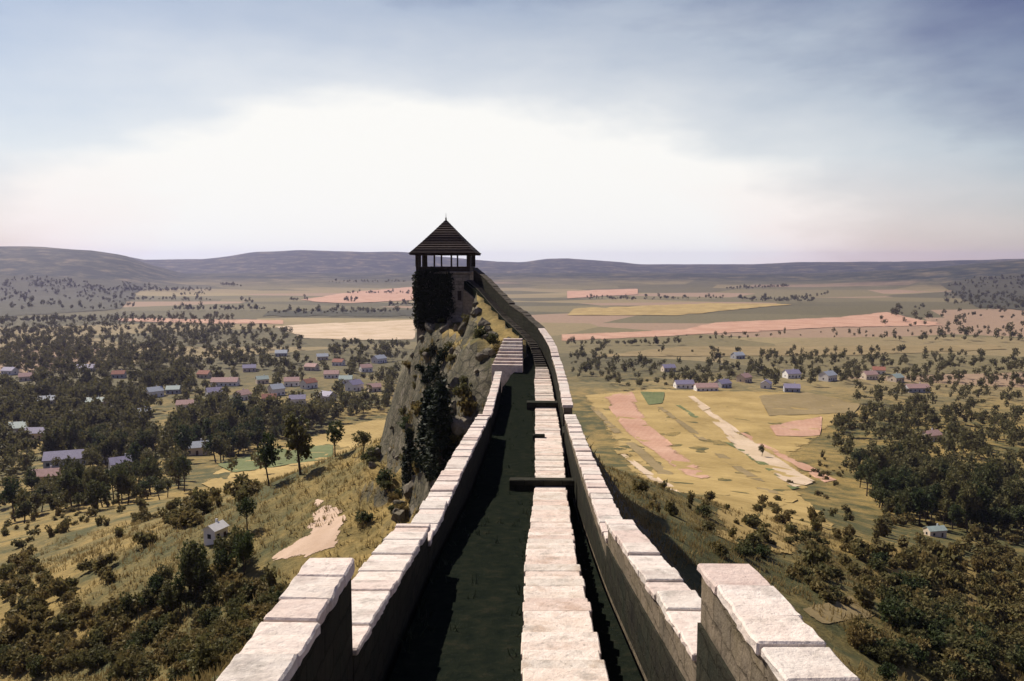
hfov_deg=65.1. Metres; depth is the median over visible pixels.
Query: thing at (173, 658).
bush
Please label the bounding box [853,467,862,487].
tree
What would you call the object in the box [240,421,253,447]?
tree
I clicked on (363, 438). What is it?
tree
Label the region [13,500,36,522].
tree
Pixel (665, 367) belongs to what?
house
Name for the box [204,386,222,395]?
house
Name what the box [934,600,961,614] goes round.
bush
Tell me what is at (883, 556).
bush
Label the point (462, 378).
bush
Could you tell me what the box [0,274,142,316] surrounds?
field
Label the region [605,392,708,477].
field
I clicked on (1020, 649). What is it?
bush
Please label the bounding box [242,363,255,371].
house
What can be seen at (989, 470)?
tree
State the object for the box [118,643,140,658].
bush
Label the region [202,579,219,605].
bush
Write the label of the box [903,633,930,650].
bush
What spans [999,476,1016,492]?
tree
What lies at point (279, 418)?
tree
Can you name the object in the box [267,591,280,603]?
bush
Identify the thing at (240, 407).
tree
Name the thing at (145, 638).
bush
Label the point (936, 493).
tree
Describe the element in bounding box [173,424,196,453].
tree
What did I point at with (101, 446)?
tree
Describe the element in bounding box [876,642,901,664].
bush
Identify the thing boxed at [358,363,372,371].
house
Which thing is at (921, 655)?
bush
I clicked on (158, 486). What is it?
tree
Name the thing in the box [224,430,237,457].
tree
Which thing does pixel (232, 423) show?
tree
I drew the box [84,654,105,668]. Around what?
bush
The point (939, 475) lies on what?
tree
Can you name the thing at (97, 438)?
tree
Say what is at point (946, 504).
tree
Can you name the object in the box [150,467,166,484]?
tree
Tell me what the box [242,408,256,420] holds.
tree
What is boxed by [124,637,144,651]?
bush
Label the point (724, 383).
house
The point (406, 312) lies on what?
field
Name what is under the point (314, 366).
house
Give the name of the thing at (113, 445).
tree
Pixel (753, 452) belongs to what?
field
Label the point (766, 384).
house
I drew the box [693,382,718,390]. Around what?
house
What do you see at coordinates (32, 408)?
woodland
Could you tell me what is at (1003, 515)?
tree
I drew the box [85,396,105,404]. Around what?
house
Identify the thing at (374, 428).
field
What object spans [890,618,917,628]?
bush
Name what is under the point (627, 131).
sky
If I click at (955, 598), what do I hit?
bush
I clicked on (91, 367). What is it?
house
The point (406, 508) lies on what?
bush
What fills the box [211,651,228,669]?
bush
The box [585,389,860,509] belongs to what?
field
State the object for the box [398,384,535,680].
weeds
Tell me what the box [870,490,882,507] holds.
tree
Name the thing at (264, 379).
house
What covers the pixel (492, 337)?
bush
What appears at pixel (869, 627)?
bush
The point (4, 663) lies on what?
bush
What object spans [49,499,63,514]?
tree
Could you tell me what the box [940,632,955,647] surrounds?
bush
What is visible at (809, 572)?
bush
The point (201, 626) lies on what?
bush
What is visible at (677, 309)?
field
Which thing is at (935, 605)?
bush
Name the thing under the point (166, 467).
tree
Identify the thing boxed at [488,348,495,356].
boulder
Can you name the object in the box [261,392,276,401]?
house
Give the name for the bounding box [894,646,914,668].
bush
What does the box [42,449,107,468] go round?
house
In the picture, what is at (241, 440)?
tree
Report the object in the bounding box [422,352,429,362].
boulder
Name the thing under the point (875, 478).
tree
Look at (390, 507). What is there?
bush
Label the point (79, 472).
tree
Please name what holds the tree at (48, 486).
on the ground at (538, 290)
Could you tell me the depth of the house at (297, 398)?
518.47 m
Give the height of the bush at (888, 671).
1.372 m
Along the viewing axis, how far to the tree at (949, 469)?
256.19 m
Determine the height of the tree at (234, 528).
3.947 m
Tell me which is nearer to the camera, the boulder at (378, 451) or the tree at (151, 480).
the boulder at (378, 451)
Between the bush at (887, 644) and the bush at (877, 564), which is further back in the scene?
the bush at (877, 564)
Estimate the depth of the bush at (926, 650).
68.51 m
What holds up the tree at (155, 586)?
on the ground at (538, 290)
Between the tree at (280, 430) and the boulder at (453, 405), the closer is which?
the boulder at (453, 405)
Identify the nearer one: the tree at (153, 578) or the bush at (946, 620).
the tree at (153, 578)
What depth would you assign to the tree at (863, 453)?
312.44 m
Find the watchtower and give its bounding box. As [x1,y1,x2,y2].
[409,218,480,342]
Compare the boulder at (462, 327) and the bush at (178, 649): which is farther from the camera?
the boulder at (462, 327)
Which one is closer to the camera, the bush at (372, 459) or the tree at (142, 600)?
the tree at (142, 600)
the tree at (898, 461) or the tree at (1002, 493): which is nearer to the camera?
the tree at (1002, 493)
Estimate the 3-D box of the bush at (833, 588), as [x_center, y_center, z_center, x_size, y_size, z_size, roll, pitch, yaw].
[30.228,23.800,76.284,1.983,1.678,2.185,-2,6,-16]
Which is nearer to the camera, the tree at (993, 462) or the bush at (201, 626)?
the bush at (201, 626)
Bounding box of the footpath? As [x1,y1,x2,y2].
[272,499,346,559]
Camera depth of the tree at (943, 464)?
271.00 m
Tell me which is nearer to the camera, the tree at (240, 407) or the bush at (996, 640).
the bush at (996, 640)
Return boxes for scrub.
[0,390,1023,680]
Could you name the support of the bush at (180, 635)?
on the ground at (538, 290)
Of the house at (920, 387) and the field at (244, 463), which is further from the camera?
the house at (920, 387)
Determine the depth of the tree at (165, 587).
74.03 m
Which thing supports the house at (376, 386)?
on the ground at (538, 290)
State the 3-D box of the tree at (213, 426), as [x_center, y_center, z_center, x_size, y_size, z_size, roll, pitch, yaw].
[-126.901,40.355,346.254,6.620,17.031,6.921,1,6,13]
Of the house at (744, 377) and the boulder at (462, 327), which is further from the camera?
the house at (744, 377)
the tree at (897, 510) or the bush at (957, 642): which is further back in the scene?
the tree at (897, 510)
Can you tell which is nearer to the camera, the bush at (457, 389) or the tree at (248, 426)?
the bush at (457, 389)
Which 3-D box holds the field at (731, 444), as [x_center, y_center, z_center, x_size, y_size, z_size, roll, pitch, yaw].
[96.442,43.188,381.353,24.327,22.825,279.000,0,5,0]
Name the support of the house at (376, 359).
on the ground at (538, 290)
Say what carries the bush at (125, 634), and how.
on the ground at (538, 290)
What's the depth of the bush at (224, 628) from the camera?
60.61 m
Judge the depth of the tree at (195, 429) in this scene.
345.40 m
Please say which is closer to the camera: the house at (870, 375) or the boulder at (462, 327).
the boulder at (462, 327)
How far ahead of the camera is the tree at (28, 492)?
201.62 m
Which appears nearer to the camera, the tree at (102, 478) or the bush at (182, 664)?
the bush at (182, 664)
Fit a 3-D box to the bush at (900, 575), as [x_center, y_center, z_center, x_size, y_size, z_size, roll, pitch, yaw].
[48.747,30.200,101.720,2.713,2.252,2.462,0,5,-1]
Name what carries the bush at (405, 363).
on the ground at (538, 290)
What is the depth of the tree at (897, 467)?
264.05 m
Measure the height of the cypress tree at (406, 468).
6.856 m
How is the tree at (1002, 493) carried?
on the ground at (538, 290)
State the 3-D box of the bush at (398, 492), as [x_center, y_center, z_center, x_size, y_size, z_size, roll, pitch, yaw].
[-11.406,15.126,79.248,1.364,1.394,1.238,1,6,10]
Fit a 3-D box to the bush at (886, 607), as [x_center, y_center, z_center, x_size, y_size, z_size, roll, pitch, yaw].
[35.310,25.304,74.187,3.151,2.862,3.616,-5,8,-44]
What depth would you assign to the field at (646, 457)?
320.70 m
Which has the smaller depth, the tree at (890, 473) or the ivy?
the ivy
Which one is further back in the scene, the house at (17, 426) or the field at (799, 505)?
the house at (17, 426)
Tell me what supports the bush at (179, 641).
on the ground at (538, 290)
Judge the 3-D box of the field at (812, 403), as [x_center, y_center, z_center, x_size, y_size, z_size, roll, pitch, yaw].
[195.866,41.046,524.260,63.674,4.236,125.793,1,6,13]
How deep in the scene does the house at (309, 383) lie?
599.03 m
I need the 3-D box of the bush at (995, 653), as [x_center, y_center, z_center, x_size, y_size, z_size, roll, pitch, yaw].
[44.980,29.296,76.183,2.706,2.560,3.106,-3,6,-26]
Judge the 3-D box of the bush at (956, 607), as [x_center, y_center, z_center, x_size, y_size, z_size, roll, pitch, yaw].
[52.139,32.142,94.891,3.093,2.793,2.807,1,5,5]
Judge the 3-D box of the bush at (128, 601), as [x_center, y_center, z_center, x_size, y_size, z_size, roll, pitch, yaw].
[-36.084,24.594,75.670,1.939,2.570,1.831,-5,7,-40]
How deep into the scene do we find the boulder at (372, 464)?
88.06 m
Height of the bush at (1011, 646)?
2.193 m
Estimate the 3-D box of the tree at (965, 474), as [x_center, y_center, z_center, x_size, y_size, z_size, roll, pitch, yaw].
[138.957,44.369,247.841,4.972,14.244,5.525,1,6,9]
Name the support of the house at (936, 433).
on the ground at (538, 290)
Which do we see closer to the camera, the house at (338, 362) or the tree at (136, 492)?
the tree at (136, 492)
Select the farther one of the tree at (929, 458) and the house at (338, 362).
the house at (338, 362)
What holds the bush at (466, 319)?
on the ground at (538, 290)
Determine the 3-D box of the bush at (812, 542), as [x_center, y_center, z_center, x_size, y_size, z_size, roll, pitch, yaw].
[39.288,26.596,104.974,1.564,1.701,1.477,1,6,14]
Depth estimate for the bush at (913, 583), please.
99.76 m
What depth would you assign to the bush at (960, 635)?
76.88 m
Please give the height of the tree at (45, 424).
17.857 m
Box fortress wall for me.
[216,268,859,680]
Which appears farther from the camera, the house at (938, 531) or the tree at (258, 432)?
the tree at (258, 432)
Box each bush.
[0,644,10,667]
[0,647,16,671]
[25,655,46,677]
[40,653,63,673]
[43,641,67,656]
[50,630,74,646]
[61,648,88,669]
[77,648,106,670]
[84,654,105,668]
[87,642,109,652]
[88,625,109,646]
[118,591,135,611]
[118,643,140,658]
[120,632,137,646]
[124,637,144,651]
[124,653,154,677]
[130,629,155,644]
[137,620,162,635]
[137,660,161,680]
[139,649,157,659]
[147,618,160,635]
[151,606,168,618]
[152,594,161,605]
[152,647,167,660]
[157,612,183,627]
[158,591,180,610]
[159,639,175,655]
[166,629,189,643]
[166,666,187,680]
[168,646,176,661]
[169,638,191,656]
[170,633,191,643]
[173,660,189,671]
[178,651,195,670]
[186,626,223,680]
[190,627,206,644]
[191,628,208,636]
[194,632,213,644]
[196,616,221,632]
[197,605,222,624]
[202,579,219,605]
[202,616,218,627]
[204,636,222,646]
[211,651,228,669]
[214,617,237,636]
[219,635,238,655]
[223,593,247,616]
[225,630,247,644]
[226,607,249,621]
[232,627,254,637]
[235,581,254,598]
[235,618,253,630]
[239,581,258,600]
[246,577,264,587]
[252,591,268,605]
[253,602,273,622]
[257,591,272,604]
[267,583,286,594]
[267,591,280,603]
[273,590,283,599]
[354,510,375,522]
[358,451,369,459]
[366,445,376,457]
[366,456,376,463]
[375,467,395,482]
[377,479,392,489]
[387,491,399,500]
[387,504,393,510]
[390,487,402,498]
[393,503,409,512]
[396,414,409,429]
[402,360,410,368]
[412,504,420,517]
[413,362,424,373]
[419,347,428,357]
[420,370,430,383]
[424,383,432,390]
[425,474,431,481]
[426,361,441,382]
[428,342,436,355]
[431,371,444,387]
[433,374,447,390]
[434,345,448,363]
[443,341,453,350]
[446,354,455,361]
[451,381,471,397]
[459,375,467,382]
[461,313,469,326]
[472,324,486,336]
[472,327,484,338]
[487,332,498,343]
[492,344,499,351]
[694,504,713,516]
[732,545,753,556]
[735,536,756,555]
[754,544,771,557]
[766,501,779,507]
[785,564,813,578]
[807,538,818,548]
[828,583,844,597]
[843,620,868,653]
[845,621,879,636]
[856,627,881,645]
[859,642,885,658]
[866,556,890,572]
[867,550,888,562]
[873,637,894,664]
[875,583,910,600]
[875,594,914,632]
[876,624,896,643]
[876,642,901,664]
[877,661,898,680]
[888,638,901,663]
[890,569,905,587]
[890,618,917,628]
[894,637,929,668]
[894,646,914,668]
[897,608,922,624]
[900,576,930,590]
[900,624,929,639]
[901,600,920,613]
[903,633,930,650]
[911,634,929,652]
[915,593,940,610]
[917,613,931,629]
[918,661,952,680]
[919,617,944,636]
[926,628,948,657]
[928,649,943,662]
[929,636,947,656]
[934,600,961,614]
[935,631,964,648]
[936,606,956,622]
[937,613,953,623]
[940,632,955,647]
[942,593,966,605]
[942,618,963,629]
[943,623,968,636]
[945,659,978,680]
[947,599,964,614]
[947,653,977,664]
[951,632,973,636]
[951,636,991,661]
[952,637,979,652]
[953,632,984,644]
[956,646,976,659]
[958,658,976,679]
[962,611,995,627]
[964,618,983,630]
[972,661,995,680]
[974,628,989,641]
[975,604,998,625]
[977,635,1002,658]
[977,658,994,675]
[983,625,1001,639]
[984,652,1000,669]
[995,630,1011,640]
[995,637,1007,649]
[1000,639,1015,649]
[1002,647,1023,674]
[1009,630,1023,649]
[1009,644,1023,653]
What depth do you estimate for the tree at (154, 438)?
334.39 m
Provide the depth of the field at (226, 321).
1387.75 m
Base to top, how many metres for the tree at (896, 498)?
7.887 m
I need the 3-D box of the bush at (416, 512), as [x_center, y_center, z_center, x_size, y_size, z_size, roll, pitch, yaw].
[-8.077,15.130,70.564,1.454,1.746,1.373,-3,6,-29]
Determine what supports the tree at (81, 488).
on the ground at (538, 290)
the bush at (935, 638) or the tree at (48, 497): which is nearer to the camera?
the bush at (935, 638)
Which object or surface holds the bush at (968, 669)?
on the ground at (538, 290)
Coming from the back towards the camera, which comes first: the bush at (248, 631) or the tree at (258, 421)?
the tree at (258, 421)
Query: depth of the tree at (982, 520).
192.61 m
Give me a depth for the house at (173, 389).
575.25 m
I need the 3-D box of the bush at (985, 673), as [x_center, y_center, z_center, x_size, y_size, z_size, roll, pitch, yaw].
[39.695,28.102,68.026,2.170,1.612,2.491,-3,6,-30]
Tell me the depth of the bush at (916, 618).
75.73 m
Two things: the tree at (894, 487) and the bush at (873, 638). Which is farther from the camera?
the tree at (894, 487)
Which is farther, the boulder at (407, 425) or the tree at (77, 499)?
the tree at (77, 499)
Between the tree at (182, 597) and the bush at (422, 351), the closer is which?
the tree at (182, 597)
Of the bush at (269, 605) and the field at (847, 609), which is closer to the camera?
the bush at (269, 605)
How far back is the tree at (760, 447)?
325.44 m
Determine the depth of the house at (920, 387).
589.65 m
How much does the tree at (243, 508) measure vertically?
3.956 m
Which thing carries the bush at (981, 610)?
on the ground at (538, 290)
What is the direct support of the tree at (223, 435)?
on the ground at (538, 290)
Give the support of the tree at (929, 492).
on the ground at (538, 290)
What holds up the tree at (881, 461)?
on the ground at (538, 290)
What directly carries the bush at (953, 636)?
on the ground at (538, 290)
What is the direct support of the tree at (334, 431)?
on the ground at (538, 290)
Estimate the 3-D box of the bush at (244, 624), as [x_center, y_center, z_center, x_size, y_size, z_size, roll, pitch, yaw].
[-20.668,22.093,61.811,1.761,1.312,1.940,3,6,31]
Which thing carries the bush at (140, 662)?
on the ground at (538, 290)
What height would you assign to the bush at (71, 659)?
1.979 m
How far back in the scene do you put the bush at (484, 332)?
73.30 m
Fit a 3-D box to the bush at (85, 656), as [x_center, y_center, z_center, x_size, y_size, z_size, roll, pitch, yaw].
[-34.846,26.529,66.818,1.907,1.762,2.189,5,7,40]
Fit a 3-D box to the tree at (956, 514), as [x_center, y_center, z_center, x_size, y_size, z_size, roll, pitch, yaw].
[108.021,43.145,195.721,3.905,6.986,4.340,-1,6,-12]
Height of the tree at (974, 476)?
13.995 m
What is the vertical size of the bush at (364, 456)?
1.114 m
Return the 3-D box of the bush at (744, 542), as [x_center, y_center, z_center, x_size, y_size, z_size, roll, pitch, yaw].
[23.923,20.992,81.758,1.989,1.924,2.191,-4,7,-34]
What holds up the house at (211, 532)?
on the ground at (538, 290)
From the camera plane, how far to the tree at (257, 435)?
345.27 m
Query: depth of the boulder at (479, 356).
69.31 m
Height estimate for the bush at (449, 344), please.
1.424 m
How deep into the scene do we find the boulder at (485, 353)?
69.12 m
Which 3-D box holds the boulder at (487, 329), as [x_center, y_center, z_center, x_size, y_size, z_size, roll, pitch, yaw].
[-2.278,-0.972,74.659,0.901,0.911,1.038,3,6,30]
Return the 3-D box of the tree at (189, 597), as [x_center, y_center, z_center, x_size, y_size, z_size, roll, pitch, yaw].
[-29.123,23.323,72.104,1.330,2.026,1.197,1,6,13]
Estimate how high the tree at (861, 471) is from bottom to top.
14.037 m
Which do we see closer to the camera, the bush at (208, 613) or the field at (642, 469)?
the bush at (208, 613)
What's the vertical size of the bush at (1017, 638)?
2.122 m
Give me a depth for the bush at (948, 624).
82.11 m
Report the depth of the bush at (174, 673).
56.29 m
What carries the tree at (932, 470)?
on the ground at (538, 290)
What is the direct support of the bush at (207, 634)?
on the ground at (538, 290)
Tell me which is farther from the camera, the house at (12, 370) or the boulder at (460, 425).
the house at (12, 370)
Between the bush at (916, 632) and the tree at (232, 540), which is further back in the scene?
the tree at (232, 540)
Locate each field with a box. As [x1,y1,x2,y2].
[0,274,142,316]
[117,318,282,323]
[202,419,385,487]
[218,444,332,471]
[263,309,414,316]
[275,320,414,339]
[301,287,412,302]
[561,312,943,340]
[567,289,637,297]
[568,303,790,314]
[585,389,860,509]
[591,344,1004,356]
[591,407,672,474]
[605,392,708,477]
[621,454,680,492]
[641,391,663,404]
[677,405,799,488]
[688,396,753,444]
[713,422,813,486]
[714,490,833,553]
[741,433,835,481]
[759,392,858,415]
[770,416,821,435]
[803,596,871,622]
[942,274,1023,309]
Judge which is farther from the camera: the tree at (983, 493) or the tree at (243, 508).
the tree at (983, 493)
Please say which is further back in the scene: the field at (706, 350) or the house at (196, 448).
the field at (706, 350)
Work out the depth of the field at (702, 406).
465.93 m
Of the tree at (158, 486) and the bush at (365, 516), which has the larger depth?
the tree at (158, 486)
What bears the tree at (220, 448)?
on the ground at (538, 290)
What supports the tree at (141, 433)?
on the ground at (538, 290)
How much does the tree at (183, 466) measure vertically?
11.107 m
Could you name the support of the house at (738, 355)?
on the ground at (538, 290)
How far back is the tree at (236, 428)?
336.98 m
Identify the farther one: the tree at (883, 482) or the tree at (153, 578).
the tree at (883, 482)
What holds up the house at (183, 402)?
on the ground at (538, 290)
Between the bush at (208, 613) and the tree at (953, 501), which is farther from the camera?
the tree at (953, 501)
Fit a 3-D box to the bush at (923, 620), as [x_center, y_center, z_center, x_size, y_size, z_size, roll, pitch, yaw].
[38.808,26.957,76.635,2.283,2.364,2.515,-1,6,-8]
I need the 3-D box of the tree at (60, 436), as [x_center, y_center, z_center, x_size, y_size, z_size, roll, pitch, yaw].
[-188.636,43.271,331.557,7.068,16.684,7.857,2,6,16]
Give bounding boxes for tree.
[0,477,25,521]
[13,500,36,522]
[24,476,40,491]
[25,466,37,489]
[27,489,42,500]
[37,485,47,495]
[38,418,54,435]
[39,427,60,452]
[43,426,65,449]
[43,492,64,515]
[45,484,54,493]
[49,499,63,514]
[54,475,77,508]
[57,465,79,505]
[59,455,80,472]
[60,417,77,449]
[66,459,84,478]
[71,492,85,510]
[76,485,86,499]
[82,466,102,503]
[82,479,111,504]
[83,441,99,464]
[83,465,110,486]
[87,422,107,442]
[93,432,105,447]
[95,439,112,464]
[100,482,112,506]
[104,433,120,456]
[105,464,125,499]
[107,428,126,455]
[109,463,128,501]
[111,464,124,504]
[114,473,136,503]
[117,432,128,450]
[122,462,134,495]
[125,441,143,465]
[128,435,147,445]
[130,483,143,498]
[131,459,142,482]
[134,427,153,448]
[135,455,163,491]
[137,479,149,498]
[139,592,153,606]
[141,476,158,495]
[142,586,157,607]
[144,429,158,450]
[146,574,167,585]
[149,580,163,594]
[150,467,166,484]
[152,479,166,499]
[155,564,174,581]
[156,590,180,611]
[158,579,174,599]
[160,477,172,497]
[162,583,180,610]
[163,458,173,477]
[167,450,181,488]
[171,572,186,609]
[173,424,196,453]
[173,454,191,491]
[175,540,207,595]
[178,592,192,608]
[179,539,197,559]
[179,564,197,590]
[181,588,194,609]
[189,431,204,440]
[191,559,212,591]
[192,423,202,440]
[192,550,208,569]
[200,417,212,439]
[204,434,224,462]
[210,415,222,435]
[211,436,227,462]
[212,431,231,460]
[212,548,231,572]
[213,535,232,570]
[223,406,238,428]
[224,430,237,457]
[227,524,245,560]
[228,531,243,567]
[230,395,246,417]
[230,529,254,574]
[231,546,252,567]
[232,424,243,453]
[234,427,251,455]
[236,496,256,529]
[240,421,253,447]
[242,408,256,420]
[245,410,259,427]
[247,431,253,450]
[250,416,265,446]
[250,428,264,446]
[251,424,261,443]
[252,405,264,419]
[256,431,283,485]
[269,425,280,440]
[275,414,283,422]
[277,424,283,438]
[282,410,314,474]
[326,420,344,456]
[351,430,371,451]
[399,427,416,485]
[408,386,435,474]
[418,379,457,480]
[758,444,764,453]
[849,448,861,465]
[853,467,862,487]
[858,447,868,463]
[858,454,872,495]
[862,462,879,484]
[866,450,875,458]
[867,486,875,500]
[870,445,887,470]
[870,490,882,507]
[871,473,878,502]
[872,467,892,507]
[872,487,893,507]
[881,467,898,484]
[886,461,900,476]
[887,456,900,467]
[888,477,902,490]
[893,463,912,476]
[893,487,915,514]
[893,490,905,515]
[893,503,903,517]
[894,442,904,456]
[897,469,911,489]
[901,474,916,491]
[909,487,938,523]
[910,477,922,489]
[913,467,931,488]
[919,460,939,481]
[922,486,937,522]
[923,455,930,464]
[923,484,942,520]
[924,483,941,518]
[932,455,947,467]
[932,479,944,499]
[933,468,945,483]
[936,465,946,480]
[936,497,953,524]
[938,460,956,478]
[941,471,960,521]
[946,466,959,478]
[947,503,963,529]
[948,493,958,514]
[955,479,983,531]
[956,461,970,484]
[958,481,991,524]
[961,506,976,531]
[970,462,984,483]
[970,510,997,527]
[972,495,1001,528]
[975,461,1004,493]
[980,456,996,465]
[981,486,996,506]
[987,507,1007,532]
[990,472,1005,492]
[990,506,1017,531]
[991,458,1003,471]
[998,486,1013,499]
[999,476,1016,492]
[1001,478,1023,527]
[1010,504,1023,533]
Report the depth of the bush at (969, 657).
68.76 m
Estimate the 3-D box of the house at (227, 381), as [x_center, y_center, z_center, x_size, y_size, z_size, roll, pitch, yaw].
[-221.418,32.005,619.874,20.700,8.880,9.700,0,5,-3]
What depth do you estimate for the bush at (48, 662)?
68.44 m
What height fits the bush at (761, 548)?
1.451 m
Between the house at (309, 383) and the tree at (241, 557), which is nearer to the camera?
the tree at (241, 557)
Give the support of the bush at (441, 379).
on the ground at (538, 290)
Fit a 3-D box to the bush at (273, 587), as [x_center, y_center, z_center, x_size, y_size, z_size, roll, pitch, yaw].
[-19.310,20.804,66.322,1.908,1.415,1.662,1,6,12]
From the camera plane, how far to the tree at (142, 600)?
73.71 m
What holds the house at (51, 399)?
on the ground at (538, 290)
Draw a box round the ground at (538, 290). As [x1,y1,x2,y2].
[0,246,1023,680]
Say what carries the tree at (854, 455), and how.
on the ground at (538, 290)
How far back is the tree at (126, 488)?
196.50 m
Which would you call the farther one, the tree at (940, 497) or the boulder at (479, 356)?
the tree at (940, 497)
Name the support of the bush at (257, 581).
on the ground at (538, 290)
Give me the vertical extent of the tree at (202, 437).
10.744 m
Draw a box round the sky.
[0,0,1023,263]
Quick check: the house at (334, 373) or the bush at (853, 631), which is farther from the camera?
the house at (334, 373)
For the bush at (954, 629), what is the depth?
77.45 m
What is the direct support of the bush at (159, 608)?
on the ground at (538, 290)
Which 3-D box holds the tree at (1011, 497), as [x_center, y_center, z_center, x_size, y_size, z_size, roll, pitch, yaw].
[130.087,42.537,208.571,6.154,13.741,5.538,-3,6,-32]
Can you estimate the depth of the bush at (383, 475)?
80.94 m
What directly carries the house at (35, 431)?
on the ground at (538, 290)
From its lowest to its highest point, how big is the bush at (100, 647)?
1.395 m
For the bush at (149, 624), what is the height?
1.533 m
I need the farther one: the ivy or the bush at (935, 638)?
the ivy
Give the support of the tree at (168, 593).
on the ground at (538, 290)
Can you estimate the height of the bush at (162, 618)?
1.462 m
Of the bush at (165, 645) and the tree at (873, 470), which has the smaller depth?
the bush at (165, 645)
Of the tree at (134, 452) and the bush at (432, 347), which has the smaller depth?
the bush at (432, 347)
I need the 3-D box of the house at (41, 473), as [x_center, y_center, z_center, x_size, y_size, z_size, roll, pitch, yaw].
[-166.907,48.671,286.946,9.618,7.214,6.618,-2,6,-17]
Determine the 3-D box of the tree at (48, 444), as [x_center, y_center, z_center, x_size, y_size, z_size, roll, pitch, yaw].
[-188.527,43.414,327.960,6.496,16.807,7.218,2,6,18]
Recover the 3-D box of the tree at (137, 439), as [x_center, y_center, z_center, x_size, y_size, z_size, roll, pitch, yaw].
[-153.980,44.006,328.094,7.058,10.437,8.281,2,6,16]
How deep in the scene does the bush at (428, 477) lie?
69.62 m
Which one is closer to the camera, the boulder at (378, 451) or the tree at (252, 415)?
the boulder at (378, 451)
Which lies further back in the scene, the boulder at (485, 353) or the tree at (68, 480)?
the tree at (68, 480)
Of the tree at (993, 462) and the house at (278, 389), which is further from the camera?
the house at (278, 389)
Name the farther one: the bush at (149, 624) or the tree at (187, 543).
the tree at (187, 543)
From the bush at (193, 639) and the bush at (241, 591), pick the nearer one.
the bush at (193, 639)
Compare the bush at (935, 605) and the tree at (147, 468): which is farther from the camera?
the tree at (147, 468)
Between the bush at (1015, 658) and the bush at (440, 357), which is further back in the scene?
the bush at (440, 357)
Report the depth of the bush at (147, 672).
59.38 m
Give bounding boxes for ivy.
[409,266,456,332]
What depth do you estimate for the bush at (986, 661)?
69.33 m
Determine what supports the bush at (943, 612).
on the ground at (538, 290)
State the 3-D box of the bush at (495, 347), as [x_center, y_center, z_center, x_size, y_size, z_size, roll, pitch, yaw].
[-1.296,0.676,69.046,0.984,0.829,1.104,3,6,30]
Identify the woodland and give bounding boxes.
[0,274,1023,530]
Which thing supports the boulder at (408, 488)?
on the ground at (538, 290)
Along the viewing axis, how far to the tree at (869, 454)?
318.61 m
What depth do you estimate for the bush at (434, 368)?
80.57 m
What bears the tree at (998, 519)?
on the ground at (538, 290)
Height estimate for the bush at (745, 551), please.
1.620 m
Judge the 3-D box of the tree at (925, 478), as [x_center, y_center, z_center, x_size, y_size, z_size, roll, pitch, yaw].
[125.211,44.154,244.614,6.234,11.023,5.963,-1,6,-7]
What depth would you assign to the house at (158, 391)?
560.94 m
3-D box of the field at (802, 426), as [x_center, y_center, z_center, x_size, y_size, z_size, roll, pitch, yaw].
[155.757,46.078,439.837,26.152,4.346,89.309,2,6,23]
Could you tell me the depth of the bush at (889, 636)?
65.17 m
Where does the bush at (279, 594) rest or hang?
on the ground at (538, 290)
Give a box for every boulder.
[368,448,380,457]
[368,462,376,467]
[391,509,404,522]
[392,500,406,504]
[404,480,414,498]
[405,423,412,429]
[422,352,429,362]
[425,323,432,332]
[439,323,449,332]
[446,385,453,396]
[448,377,459,388]
[449,347,455,353]
[449,400,455,413]
[450,415,471,434]
[458,321,467,333]
[470,307,481,315]
[475,352,483,361]
[478,317,490,326]
[482,348,490,358]
[483,325,490,331]
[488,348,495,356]
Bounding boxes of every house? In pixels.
[0,366,18,374]
[8,420,28,432]
[18,371,33,380]
[25,427,44,439]
[32,466,60,480]
[37,394,55,404]
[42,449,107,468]
[76,363,96,371]
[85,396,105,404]
[107,453,131,469]
[111,369,126,377]
[144,385,163,396]
[165,384,180,393]
[175,398,194,409]
[186,438,208,455]
[196,369,212,377]
[202,518,229,545]
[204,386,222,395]
[210,376,239,385]
[232,388,251,399]
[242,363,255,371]
[255,374,268,383]
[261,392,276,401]
[267,382,284,395]
[275,349,287,356]
[283,376,299,386]
[289,393,305,403]
[299,377,317,388]
[303,362,319,370]
[316,352,328,359]
[319,390,336,401]
[323,369,339,377]
[332,358,344,365]
[338,374,352,383]
[345,378,363,390]
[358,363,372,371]
[367,382,381,391]
[371,354,386,363]
[660,363,675,371]
[673,379,694,388]
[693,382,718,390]
[714,378,731,387]
[730,351,744,358]
[736,372,752,382]
[760,378,772,388]
[782,368,801,378]
[783,382,800,391]
[818,370,837,381]
[859,370,878,379]
[872,366,885,373]
[887,372,904,381]
[904,382,930,392]
[921,428,942,441]
[923,523,947,537]
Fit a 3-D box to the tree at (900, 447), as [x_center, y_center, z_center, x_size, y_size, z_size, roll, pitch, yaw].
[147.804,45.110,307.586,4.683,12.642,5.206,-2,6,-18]
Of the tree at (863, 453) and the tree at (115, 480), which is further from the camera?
the tree at (863, 453)
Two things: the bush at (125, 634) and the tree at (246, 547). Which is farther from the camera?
the tree at (246, 547)
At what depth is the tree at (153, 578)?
75.17 m
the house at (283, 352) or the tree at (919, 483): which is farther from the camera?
the house at (283, 352)
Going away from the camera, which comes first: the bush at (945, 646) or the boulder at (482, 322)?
the bush at (945, 646)
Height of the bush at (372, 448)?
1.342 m
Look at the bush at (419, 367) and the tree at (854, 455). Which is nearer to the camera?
the bush at (419, 367)
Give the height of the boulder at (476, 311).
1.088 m
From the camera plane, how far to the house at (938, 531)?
178.55 m
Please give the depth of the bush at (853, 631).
63.89 m
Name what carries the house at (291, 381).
on the ground at (538, 290)
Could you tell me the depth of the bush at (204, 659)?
38.51 m
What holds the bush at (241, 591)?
on the ground at (538, 290)

